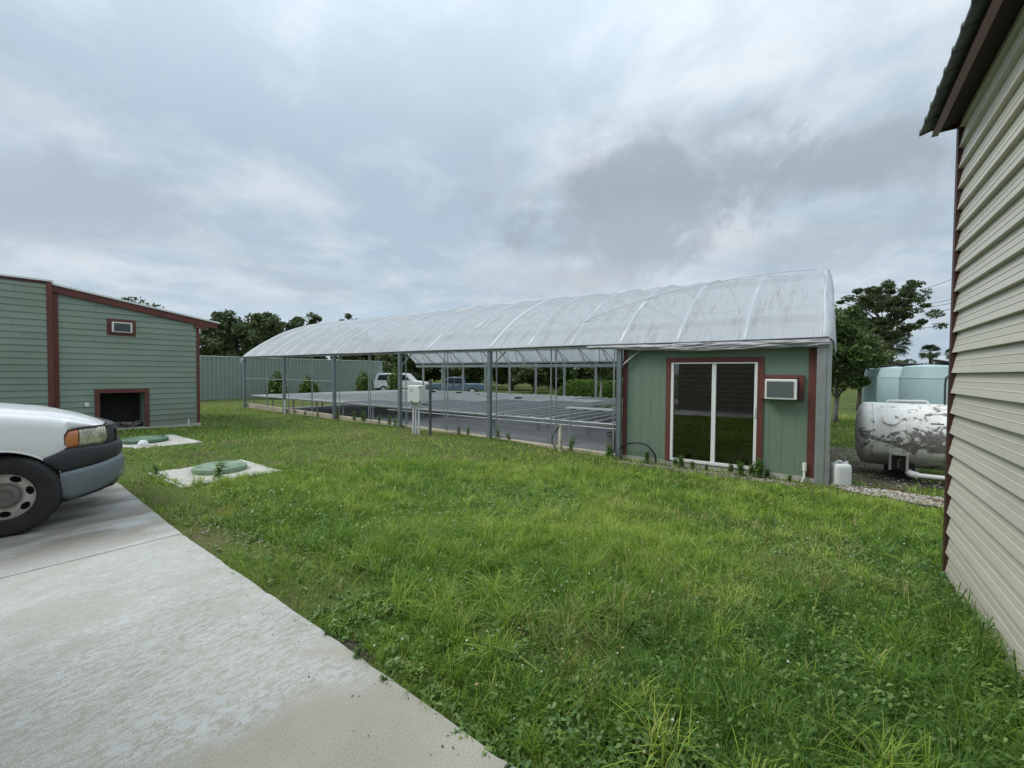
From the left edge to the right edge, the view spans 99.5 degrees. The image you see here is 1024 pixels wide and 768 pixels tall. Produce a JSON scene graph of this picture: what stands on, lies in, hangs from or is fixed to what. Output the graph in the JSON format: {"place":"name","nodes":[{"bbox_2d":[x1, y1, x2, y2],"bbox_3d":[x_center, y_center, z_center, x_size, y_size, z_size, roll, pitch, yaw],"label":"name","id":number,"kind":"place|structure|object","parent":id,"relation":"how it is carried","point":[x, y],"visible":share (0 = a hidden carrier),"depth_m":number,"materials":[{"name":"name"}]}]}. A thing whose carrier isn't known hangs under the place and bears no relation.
{"place":"outdoors","nodes":[
{"label":"outdoors","id":0,"kind":"place"},
{"bbox_2d":[0,471,515,767],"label":"driveway","id":1,"kind":"structure","parent":0,"point":[112,655],"depth_m":2.23,"materials":[{"name":"concrete"}]},
{"bbox_2d":[0,403,124,536],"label":"pickup truck","id":2,"kind":"object","parent":1,"relation":"on","point":[41,447],"visible":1,"depth_m":4.17,"materials":[{"name":"white paint"}]},
{"bbox_2d":[352,644,365,660],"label":"weed","id":3,"kind":"object","parent":1,"relation":"on","point":[358,652],"visible":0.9,"depth_m":2.35,"materials":[{"name":"green plant"}]},
{"bbox_2d":[0,0,970,368],"label":"sky","id":4,"kind":"structure","parent":0,"point":[288,159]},
{"bbox_2d":[287,404,829,476],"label":"greenhouse floor","id":5,"kind":"structure","parent":0,"point":[596,439],"depth_m":15.12,"materials":[{"name":"concrete"}]},
{"bbox_2d":[253,389,407,406],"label":"growing bench","id":6,"kind":"object","parent":5,"relation":"on","point":[270,395],"visible":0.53,"depth_m":22.52,"materials":[{"name":"metal"}]},
{"bbox_2d":[271,390,443,408],"bbox_3d":[-7.222,0.857,23.145,1.803,0.738,10.080,2,2,36],"label":"growing bench","id":7,"kind":"object","parent":5,"relation":"on","point":[316,395],"visible":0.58,"depth_m":21.57,"materials":[{"name":"metal"}]},
{"bbox_2d":[291,391,465,412],"bbox_3d":[-5.749,0.896,22.087,1.803,0.738,10.080,2,2,36],"label":"growing bench","id":8,"kind":"object","parent":5,"relation":"on","point":[355,396],"visible":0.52,"depth_m":20.21,"materials":[{"name":"metal"}]},
{"bbox_2d":[315,392,486,415],"bbox_3d":[-4.275,0.935,21.028,1.803,0.738,10.080,2,2,36],"label":"growing bench","id":9,"kind":"object","parent":5,"relation":"on","point":[386,397],"visible":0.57,"depth_m":19.30,"materials":[{"name":"metal"}]},
{"bbox_2d":[341,393,519,419],"bbox_3d":[-2.801,0.974,19.969,1.803,0.738,10.080,2,2,36],"label":"growing bench","id":10,"kind":"object","parent":5,"relation":"on","point":[427,398],"visible":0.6,"depth_m":18.22,"materials":[{"name":"metal"}]},
{"bbox_2d":[371,394,553,423],"bbox_3d":[-1.328,1.012,18.910,1.803,0.738,10.080,2,2,36],"label":"growing bench","id":11,"kind":"object","parent":5,"relation":"on","point":[459,400],"visible":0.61,"depth_m":17.83,"materials":[{"name":"metal"}]},
{"bbox_2d":[407,395,580,429],"bbox_3d":[0.146,1.052,17.852,1.803,0.738,10.080,2,2,36],"label":"growing bench","id":12,"kind":"object","parent":5,"relation":"on","point":[478,403],"visible":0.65,"depth_m":16.29,"materials":[{"name":"metal"}]},
{"bbox_2d":[446,397,615,435],"bbox_3d":[1.620,1.090,16.793,1.803,0.738,10.080,2,2,36],"label":"growing bench","id":13,"kind":"object","parent":5,"relation":"on","point":[518,406],"visible":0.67,"depth_m":15.32,"materials":[{"name":"metal"}]},
{"bbox_2d":[492,398,622,443],"bbox_3d":[3.093,1.129,15.734,1.803,0.738,10.080,2,2,36],"label":"growing bench","id":14,"kind":"object","parent":5,"relation":"on","point":[543,412],"visible":0.46,"depth_m":13.35,"materials":[{"name":"metal"}]},
{"bbox_2d":[565,407,614,410],"bbox_3d":[2.495,0.798,13.959,1.600,0.038,0.350,2,2,36],"label":"foam board","id":15,"kind":"object","parent":14,"relation":"on","point":[600,409],"visible":0.86,"depth_m":13.85,"materials":[{"name":"white plastic"}]},
{"bbox_2d":[547,407,622,443],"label":"growing bench","id":16,"kind":"object","parent":5,"relation":"on","point":[594,416],"visible":0.36,"depth_m":11.71,"materials":[{"name":"metal"}]},
{"bbox_2d":[606,432,614,452],"bbox_3d":[2.371,1.381,10.173,0.320,0.470,0.320,2,2,36],"label":"bucket","id":17,"kind":"object","parent":5,"relation":"on","point":[609,437],"visible":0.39,"depth_m":10.07,"materials":[{"name":"grey plastic"}]},
{"bbox_2d":[117,376,1023,767],"bbox_3d":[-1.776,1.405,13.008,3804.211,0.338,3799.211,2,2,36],"label":"ground","id":18,"kind":"structure","parent":0,"point":[847,402],"depth_m":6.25,"materials":[{"name":"green plant"}]},
{"bbox_2d":[0,274,219,429],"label":"clapboard building","id":19,"kind":"structure","parent":18,"relation":"on","point":[122,364],"depth_m":11.27,"materials":[{"name":"green paint"}]},
{"bbox_2d":[107,318,135,336],"bbox_3d":[-10.476,-1.513,11.634,0.030,0.440,0.590,2,2,36],"label":"window frame","id":20,"kind":"structure","parent":19,"relation":"in","point":[109,320],"depth_m":11.62,"materials":[{"name":"brown wood"}]},
{"bbox_2d":[121,296,164,307],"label":"broadleaf tree","id":21,"kind":"object","parent":18,"relation":"on","point":[140,302],"depth_m":46.39,"materials":[{"name":"green plant"}]},
{"bbox_2d":[150,462,159,476],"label":"weed","id":22,"kind":"object","parent":18,"relation":"on","point":[156,469],"visible":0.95,"depth_m":6.41,"materials":[{"name":"green plant"}]},
{"bbox_2d":[123,434,202,448],"bbox_3d":[-8.162,1.345,9.561,1.878,0.120,1.678,2,2,36],"label":"concrete pad","id":23,"kind":"object","parent":18,"relation":"on","point":[174,440],"visible":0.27,"depth_m":9.57,"materials":[{"name":"grey concrete"}]},
{"bbox_2d":[137,440,148,445],"bbox_3d":[-7.777,1.239,9.140,0.180,0.120,0.180,2,2,36],"label":"cleanout cap","id":24,"kind":"object","parent":23,"relation":"on","point":[143,442],"visible":0.98,"depth_m":9.09,"materials":[{"name":"white paint"}]},
{"bbox_2d":[121,435,168,443],"bbox_3d":[-8.178,1.225,9.662,0.840,0.110,0.840,2,2,36],"label":"septic lid","id":25,"kind":"object","parent":23,"relation":"on","point":[148,439],"visible":0.93,"depth_m":9.49,"materials":[{"name":"green plastic"}]},
{"bbox_2d":[148,460,280,487],"bbox_3d":[-4.608,1.425,6.754,1.428,0.120,1.330,2,2,36],"label":"concrete pad","id":26,"kind":"object","parent":18,"relation":"on","point":[181,473],"visible":0.36,"depth_m":6.61,"materials":[{"name":"grey concrete"}]},
{"bbox_2d":[191,460,246,474],"bbox_3d":[-4.617,1.305,6.856,0.740,0.110,0.740,2,2,36],"label":"septic lid","id":27,"kind":"object","parent":26,"relation":"on","point":[209,467],"visible":0.8,"depth_m":6.68,"materials":[{"name":"green plastic"}]},
{"bbox_2d":[212,457,227,479],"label":"weed","id":28,"kind":"object","parent":26,"relation":"on","point":[218,469],"visible":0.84,"depth_m":6.16,"materials":[{"name":"green plant"}]},
{"bbox_2d":[199,311,234,355],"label":"broadleaf tree","id":29,"kind":"object","parent":18,"relation":"on","point":[206,334],"visible":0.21,"depth_m":48.38,"materials":[{"name":"green plant"}]},
{"bbox_2d":[206,308,252,356],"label":"broadleaf tree","id":30,"kind":"object","parent":18,"relation":"on","point":[228,324],"visible":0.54,"depth_m":44.45,"materials":[{"name":"green plant"}]},
{"bbox_2d":[240,311,286,357],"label":"broadleaf tree","id":31,"kind":"object","parent":18,"relation":"on","point":[265,326],"visible":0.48,"depth_m":44.02,"materials":[{"name":"green plant"}]},
{"bbox_2d":[266,371,289,398],"bbox_3d":[-15.902,0.114,29.496,1.666,2.057,1.483,2,2,36],"label":"leafy shrub","id":32,"kind":"object","parent":18,"relation":"on","point":[274,386],"visible":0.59,"depth_m":29.22,"materials":[{"name":"green plant"}]},
{"bbox_2d":[200,355,381,399],"bbox_3d":[-16.592,-0.409,32.090,0.200,3.000,16.754,2,2,36],"label":"metal fence","id":33,"kind":"object","parent":18,"relation":"on","point":[221,377],"visible":0.38,"depth_m":30.68,"materials":[{"name":"metal"}]},
{"bbox_2d":[285,316,310,358],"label":"broadleaf tree","id":34,"kind":"object","parent":18,"relation":"on","point":[296,322],"visible":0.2,"depth_m":56.69,"materials":[{"name":"green plant"}]},
{"bbox_2d":[298,374,319,392],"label":"leafy shrub","id":35,"kind":"object","parent":18,"relation":"on","point":[305,386],"visible":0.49,"depth_m":30.26,"materials":[{"name":"green plant"}]},
{"bbox_2d":[305,312,327,358],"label":"broadleaf tree","id":36,"kind":"object","parent":18,"relation":"on","point":[314,318],"visible":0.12,"depth_m":61.27,"materials":[{"name":"green plant"}]},
{"bbox_2d":[330,313,357,359],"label":"broadleaf tree","id":37,"kind":"object","parent":18,"relation":"on","point":[348,316],"visible":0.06,"depth_m":65.96,"materials":[{"name":"green plant"}]},
{"bbox_2d":[334,637,372,660],"bbox_3d":[-0.911,1.507,2.479,0.344,0.006,0.102,2,2,36],"label":"dirt patch","id":38,"kind":"object","parent":18,"relation":"on","point":[349,647],"visible":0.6,"depth_m":2.48,"materials":[{"name":"soil"}]},
{"bbox_2d":[355,370,374,390],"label":"leafy shrub","id":39,"kind":"object","parent":18,"relation":"on","point":[362,385],"visible":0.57,"depth_m":32.79,"materials":[{"name":"green plant"}]},
{"bbox_2d":[347,355,390,372],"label":"broadleaf tree","id":40,"kind":"object","parent":18,"relation":"on","point":[361,357],"visible":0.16,"depth_m":62.73,"materials":[{"name":"green plant"}]},
{"bbox_2d":[386,368,397,389],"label":"leafy shrub","id":41,"kind":"object","parent":18,"relation":"on","point":[392,382],"visible":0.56,"depth_m":32.81,"materials":[{"name":"green plant"}]},
{"bbox_2d":[374,373,428,389],"bbox_3d":[-9.868,-0.075,39.020,4.692,1.800,1.800,0,1,0],"label":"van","id":42,"kind":"object","parent":18,"relation":"on","point":[380,381],"visible":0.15,"depth_m":38.17,"materials":[{"name":"white paint"}]},
{"bbox_2d":[375,354,433,380],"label":"broadleaf tree","id":43,"kind":"object","parent":18,"relation":"on","point":[389,361],"visible":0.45,"depth_m":50.50,"materials":[{"name":"green plant"}]},
{"bbox_2d":[408,385,425,434],"bbox_3d":[-2.712,0.825,12.351,0.415,1.570,0.346,1,2,18],"label":"electrical box","id":44,"kind":"object","parent":18,"relation":"on","point":[416,395],"visible":0.91,"depth_m":12.26,"materials":[{"name":"white metal"}]},
{"bbox_2d":[422,380,431,435],"bbox_3d":[-2.400,0.753,12.150,0.360,1.730,0.060,2,2,36],"label":"steel post","id":45,"kind":"object","parent":18,"relation":"on","point":[430,410],"visible":0.82,"depth_m":12.04,"materials":[{"name":"grey metal"}]},
{"bbox_2d":[418,371,436,381],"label":"broadleaf tree","id":46,"kind":"object","parent":18,"relation":"on","point":[428,377],"visible":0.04,"depth_m":60.56,"materials":[{"name":"green plant"}]},
{"bbox_2d":[246,403,614,456],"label":"kerb","id":47,"kind":"structure","parent":18,"relation":"on","point":[322,415],"depth_m":14.53,"materials":[{"name":"concrete"}]},
{"bbox_2d":[431,364,446,380],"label":"broadleaf tree","id":48,"kind":"object","parent":18,"relation":"on","point":[437,374],"visible":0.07,"depth_m":59.37,"materials":[{"name":"green plant"}]},
{"bbox_2d":[425,377,483,391],"bbox_3d":[-4.697,0.178,36.025,4.934,1.530,1.800,0,1,0],"label":"pickup","id":49,"kind":"object","parent":18,"relation":"on","point":[454,383],"visible":0.5,"depth_m":35.17,"materials":[{"name":"blue paint"}]},
{"bbox_2d":[438,363,486,382],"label":"broadleaf tree","id":50,"kind":"object","parent":18,"relation":"on","point":[473,374],"visible":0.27,"depth_m":48.86,"materials":[{"name":"green plant"}]},
{"bbox_2d":[480,363,521,389],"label":"broadleaf tree","id":51,"kind":"object","parent":18,"relation":"on","point":[502,375],"visible":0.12,"depth_m":46.93,"materials":[{"name":"green plant"}]},
{"bbox_2d":[117,404,944,524],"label":"grass","id":52,"kind":"structure","parent":18,"relation":"on","point":[844,419],"depth_m":9.36,"materials":[{"name":"green plant"}]},
{"bbox_2d":[506,363,562,392],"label":"broadleaf tree","id":53,"kind":"object","parent":18,"relation":"on","point":[522,375],"visible":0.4,"depth_m":40.88,"materials":[{"name":"green plant"}]},
{"bbox_2d":[240,268,838,485],"bbox_3d":[-0.444,-0.874,18.109,22.753,4.745,10.897,2,2,36],"label":"greenhouse","id":54,"kind":"object","parent":18,"relation":"on","point":[764,311],"visible":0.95,"depth_m":11.00,"materials":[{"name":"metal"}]},
{"bbox_2d":[251,395,615,429],"bbox_3d":[-4.919,0.793,15.227,18.280,0.148,0.063,2,2,36],"label":"front rail","id":55,"kind":"object","parent":54,"relation":"attached to","point":[478,414],"visible":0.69,"depth_m":11.99,"materials":[{"name":"metal"}]},
{"bbox_2d":[164,456,937,753],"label":"wildflowers","id":56,"kind":"object","parent":18,"relation":"on","point":[622,647],"visible":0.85,"depth_m":2.80,"materials":[{"name":"white plant"}]},
{"bbox_2d":[552,425,561,451],"bbox_3d":[1.067,1.331,10.354,0.253,0.720,0.127,1,2,9],"label":"standpipe","id":57,"kind":"object","parent":18,"relation":"on","point":[560,440],"visible":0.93,"depth_m":10.33,"materials":[{"name":"white plastic"}]},
{"bbox_2d":[542,363,578,388],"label":"broadleaf tree","id":58,"kind":"object","parent":18,"relation":"on","point":[571,372],"visible":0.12,"depth_m":50.54,"materials":[{"name":"green plant"}]},
{"bbox_2d":[120,455,1008,664],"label":"grass","id":59,"kind":"structure","parent":18,"relation":"on","point":[598,510],"depth_m":5.18,"materials":[{"name":"green plant"}]},
{"bbox_2d":[569,412,570,447],"bbox_3d":[1.398,1.156,10.474,0.041,0.970,0.041,0,2,-32],"label":"stake","id":60,"kind":"object","parent":18,"relation":"on","point":[569,427],"visible":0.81,"depth_m":10.45,"materials":[{"name":"metal"}]},
{"bbox_2d":[199,446,943,546],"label":"gravel","id":61,"kind":"structure","parent":18,"relation":"on","point":[881,491],"depth_m":6.99,"materials":[{"name":"grey gravel"}]},
{"bbox_2d":[122,435,1022,767],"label":"clover","id":62,"kind":"object","parent":18,"relation":"on","point":[498,739],"visible":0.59,"depth_m":2.91,"materials":[{"name":"green plant"}]},
{"bbox_2d":[567,434,577,451],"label":"weed","id":63,"kind":"object","parent":18,"relation":"on","point":[572,442],"visible":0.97,"depth_m":10.12,"materials":[{"name":"green plant"}]},
{"bbox_2d":[571,363,591,379],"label":"broadleaf tree","id":64,"kind":"object","parent":18,"relation":"on","point":[583,372],"visible":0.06,"depth_m":56.30,"materials":[{"name":"green plant"}]},
{"bbox_2d":[557,379,622,397],"bbox_3d":[6.976,0.358,35.035,6.981,1.617,1.688,2,2,36],"label":"hedge","id":65,"kind":"object","parent":18,"relation":"on","point":[581,388],"visible":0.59,"depth_m":35.01,"materials":[{"name":"green plant"}]},
{"bbox_2d":[161,456,1023,767],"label":"tall grass","id":66,"kind":"structure","parent":18,"relation":"on","point":[631,598],"depth_m":3.15,"materials":[{"name":"green plant"}]},
{"bbox_2d":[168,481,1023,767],"bbox_3d":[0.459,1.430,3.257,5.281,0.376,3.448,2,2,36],"label":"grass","id":67,"kind":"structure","parent":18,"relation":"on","point":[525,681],"depth_m":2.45,"materials":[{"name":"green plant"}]},
{"bbox_2d":[578,362,615,397],"bbox_3d":[6.099,-1.066,30.027,3.757,5.020,4.122,0,2,-25],"label":"young tree","id":68,"kind":"object","parent":18,"relation":"on","point":[603,373],"visible":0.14,"depth_m":29.80,"materials":[{"name":"green plant"}]},
{"bbox_2d":[604,443,613,456],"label":"weed","id":69,"kind":"object","parent":18,"relation":"on","point":[609,451],"visible":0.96,"depth_m":9.58,"materials":[{"name":"green plant"}]},
{"bbox_2d":[620,442,656,463],"bbox_3d":[2.955,1.499,8.918,0.162,0.489,1.808,-1,2,-37],"label":"hose","id":70,"kind":"object","parent":18,"relation":"on","point":[649,447],"visible":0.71,"depth_m":9.19,"materials":[{"name":"black plastic"}]},
{"bbox_2d":[609,460,800,485],"bbox_3d":[3.536,1.691,8.409,3.615,0.020,0.433,2,2,36],"label":"dirt patch","id":71,"kind":"object","parent":18,"relation":"on","point":[751,478],"visible":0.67,"depth_m":8.19,"materials":[{"name":"brown soil"}]},
{"bbox_2d":[676,455,685,466],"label":"weed","id":72,"kind":"object","parent":71,"relation":"on","point":[680,461],"visible":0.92,"depth_m":8.66,"materials":[{"name":"green plant"}]},
{"bbox_2d":[736,460,745,475],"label":"weed","id":73,"kind":"object","parent":71,"relation":"on","point":[741,468],"visible":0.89,"depth_m":8.04,"materials":[{"name":"green plant"}]},
{"bbox_2d":[622,347,816,482],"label":"office shed","id":74,"kind":"structure","parent":18,"relation":"on","point":[673,401],"depth_m":9.12,"materials":[{"name":"green wood"}]},
{"bbox_2d":[670,362,757,469],"bbox_3d":[3.955,0.589,8.587,1.570,2.030,0.120,2,2,36],"label":"sliding door","id":75,"kind":"structure","parent":74,"relation":"in","point":[714,364],"depth_m":8.55,"materials":[{"name":"white paint"}]},
{"bbox_2d":[707,415,753,444],"bbox_3d":[6.013,1.216,10.729,2.100,0.710,0.600,2,2,36],"label":"work table","id":76,"kind":"object","parent":74,"relation":"on","point":[734,418],"visible":0.21,"depth_m":10.98,"materials":[{"name":"grey metal"}]},
{"bbox_2d":[764,378,798,399],"bbox_3d":[4.895,0.060,7.874,0.675,0.450,0.020,2,2,36],"label":"window frame","id":77,"kind":"structure","parent":74,"relation":"in","point":[765,378],"depth_m":7.77,"materials":[{"name":"white plastic"}]},
{"bbox_2d":[760,375,803,400],"bbox_3d":[4.881,0.060,7.854,0.675,0.450,0.027,2,2,36],"label":"window frame","id":78,"kind":"structure","parent":74,"relation":"in","point":[762,377],"depth_m":7.80,"materials":[{"name":"brown wood"}]},
{"bbox_2d":[748,462,754,474],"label":"weed","id":79,"kind":"object","parent":18,"relation":"on","point":[750,469],"visible":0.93,"depth_m":8.04,"materials":[{"name":"green plant"}]},
{"bbox_2d":[751,457,766,477],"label":"weed","id":80,"kind":"object","parent":18,"relation":"on","point":[757,469],"visible":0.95,"depth_m":7.93,"materials":[{"name":"green plant"}]},
{"bbox_2d":[829,460,851,485],"bbox_3d":[5.634,1.541,7.436,0.270,0.474,0.240,1,1,7],"label":"plastic jug","id":81,"kind":"object","parent":18,"relation":"on","point":[840,472],"visible":0.9,"depth_m":7.33,"materials":[{"name":"white plastic"}]},
{"bbox_2d":[830,305,887,423],"bbox_3d":[12.918,-0.770,17.047,2.892,5.201,2.787,2,2,36],"label":"leafy tree","id":82,"kind":"object","parent":18,"relation":"on","point":[854,355],"visible":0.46,"depth_m":16.53,"materials":[{"name":"green plant"}]},
{"bbox_2d":[845,326,897,409],"bbox_3d":[19.259,-0.751,23.860,3.000,4.911,2.711,2,2,36],"label":"leafy tree","id":83,"kind":"object","parent":18,"relation":"on","point":[890,355],"visible":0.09,"depth_m":23.31,"materials":[{"name":"green plant"}]},
{"bbox_2d":[830,447,918,489],"bbox_3d":[7.464,1.714,9.538,1.864,0.025,4.761,2,2,36],"label":"dirt patch","id":84,"kind":"object","parent":18,"relation":"on","point":[865,477],"visible":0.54,"depth_m":8.66,"materials":[{"name":"grey soil"}]},
{"bbox_2d":[862,365,897,402],"bbox_3d":[14.941,0.423,17.219,1.619,2.320,1.619,2,2,36],"label":"water tank","id":85,"kind":"object","parent":18,"relation":"on","point":[869,392],"visible":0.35,"depth_m":17.08,"materials":[{"name":"teal plastic"}]},
{"bbox_2d":[835,485,943,505],"bbox_3d":[6.096,1.763,6.779,0.789,0.043,1.964,-1,2,-38],"label":"gravel bed","id":86,"kind":"object","parent":18,"relation":"on","point":[912,497],"visible":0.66,"depth_m":6.88,"materials":[{"name":"grey gravel"}]},
{"bbox_2d":[835,484,943,502],"bbox_3d":[6.167,1.738,6.916,0.624,0.048,1.520,-1,2,-35],"label":"rusty rod","id":87,"kind":"object","parent":86,"relation":"on","point":[893,489],"visible":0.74,"depth_m":7.19,"materials":[{"name":"brown metal"}]},
{"bbox_2d":[835,279,947,367],"bbox_3d":[30.512,-3.460,35.604,6.667,10.013,8.106,0,2,-14],"label":"airy tree","id":88,"kind":"object","parent":18,"relation":"on","point":[897,307],"visible":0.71,"depth_m":34.40,"materials":[{"name":"green plant"}]},
{"bbox_2d":[874,329,912,364],"bbox_3d":[23.556,-0.897,26.924,2.191,5.193,2.162,2,2,36],"label":"fan palm","id":89,"kind":"object","parent":18,"relation":"on","point":[889,335],"visible":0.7,"depth_m":26.48,"materials":[{"name":"green plant"}]},
{"bbox_2d":[876,364,921,402],"bbox_3d":[13.328,0.477,14.619,1.619,2.320,1.619,2,2,36],"label":"water tank","id":90,"kind":"object","parent":18,"relation":"on","point":[887,383],"visible":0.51,"depth_m":14.46,"materials":[{"name":"teal plastic"}]},
{"bbox_2d":[855,376,947,479],"bbox_3d":[8.207,0.797,7.715,3.280,2.076,1.241,2,2,36],"label":"gas tank","id":91,"kind":"object","parent":18,"relation":"on","point":[897,440],"visible":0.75,"depth_m":7.90,"materials":[{"name":"silver metal"}]},
{"bbox_2d":[904,469,944,480],"bbox_3d":[7.766,1.629,7.409,1.576,0.138,0.474,2,2,36],"label":"white pipe","id":92,"kind":"object","parent":91,"relation":"attached to","point":[913,474],"visible":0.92,"depth_m":7.58,"materials":[{"name":"plastic"}]},
{"bbox_2d":[871,477,944,489],"bbox_3d":[7.454,1.764,7.532,2.424,0.029,0.709,2,2,36],"label":"dirt patch","id":93,"kind":"object","parent":18,"relation":"on","point":[909,482],"visible":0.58,"depth_m":7.68,"materials":[{"name":"soil"}]},
{"bbox_2d":[894,358,924,364],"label":"broadleaf tree","id":94,"kind":"object","parent":18,"relation":"on","point":[906,361],"visible":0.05,"depth_m":89.74,"materials":[{"name":"green plant"}]},
{"bbox_2d":[880,495,941,508],"bbox_3d":[5.929,1.744,6.323,0.105,0.034,0.908,-1,2,-35],"label":"black hose","id":95,"kind":"object","parent":18,"relation":"on","point":[919,504],"visible":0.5,"depth_m":6.30,"materials":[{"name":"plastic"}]},
{"bbox_2d":[898,359,948,404],"bbox_3d":[11.773,0.507,12.019,1.619,2.371,1.619,2,2,36],"label":"water tank","id":96,"kind":"object","parent":18,"relation":"on","point":[922,382],"visible":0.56,"depth_m":11.67,"materials":[{"name":"teal plastic"}]},
{"bbox_2d":[917,344,941,363],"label":"fan palm","id":97,"kind":"object","parent":18,"relation":"on","point":[930,355],"visible":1,"depth_m":41.72,"materials":[{"name":"green plant"}]},
{"bbox_2d":[928,570,946,595],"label":"weed","id":98,"kind":"object","parent":18,"relation":"on","point":[931,579],"visible":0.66,"depth_m":3.25,"materials":[{"name":"green plant"}]},
{"bbox_2d":[940,591,964,625],"bbox_3d":[2.821,1.486,2.777,0.118,0.300,0.095,2,2,42],"label":"weed","id":99,"kind":"object","parent":18,"relation":"on","point":[943,599],"visible":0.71,"depth_m":2.79,"materials":[{"name":"green plant"}]},
{"bbox_2d":[944,579,967,616],"bbox_3d":[2.989,1.492,2.929,0.094,0.306,0.163,2,2,36],"label":"weed","id":100,"kind":"object","parent":18,"relation":"on","point":[955,603],"visible":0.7,"depth_m":2.93,"materials":[{"name":"green plant"}]},
{"bbox_2d":[946,579,967,604],"bbox_3d":[3.141,1.515,3.055,0.145,0.266,0.058,1,2,13],"label":"weed","id":101,"kind":"object","parent":18,"relation":"on","point":[953,590],"visible":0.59,"depth_m":3.06,"materials":[{"name":"green plant"}]},
{"bbox_2d":[956,622,984,671],"bbox_3d":[2.477,1.451,2.322,0.103,0.328,0.129,0,2,-14],"label":"weed","id":102,"kind":"object","parent":18,"relation":"on","point":[975,651],"visible":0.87,"depth_m":2.34,"materials":[{"name":"green plant"}]},
{"bbox_2d":[919,0,1023,681],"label":"beige building","id":103,"kind":"structure","parent":18,"relation":"on","point":[977,102],"depth_m":2.79,"materials":[{"name":"beige plastic"}]},
{"bbox_2d":[962,594,997,641],"bbox_3d":[2.814,1.459,2.587,0.075,0.346,0.189,-1,2,-43],"label":"weed","id":104,"kind":"object","parent":18,"relation":"on","point":[975,618],"visible":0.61,"depth_m":2.60,"materials":[{"name":"green plant"}]},
{"bbox_2d":[974,611,994,654],"bbox_3d":[2.660,1.465,2.462,0.168,0.316,0.098,0,2,-20],"label":"weed","id":105,"kind":"object","parent":18,"relation":"on","point":[981,632],"visible":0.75,"depth_m":2.45,"materials":[{"name":"green plant"}]},
{"bbox_2d":[992,629,1023,700],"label":"weed","id":106,"kind":"object","parent":18,"relation":"on","point":[1015,670],"visible":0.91,"depth_m":2.14,"materials":[{"name":"green plant"}]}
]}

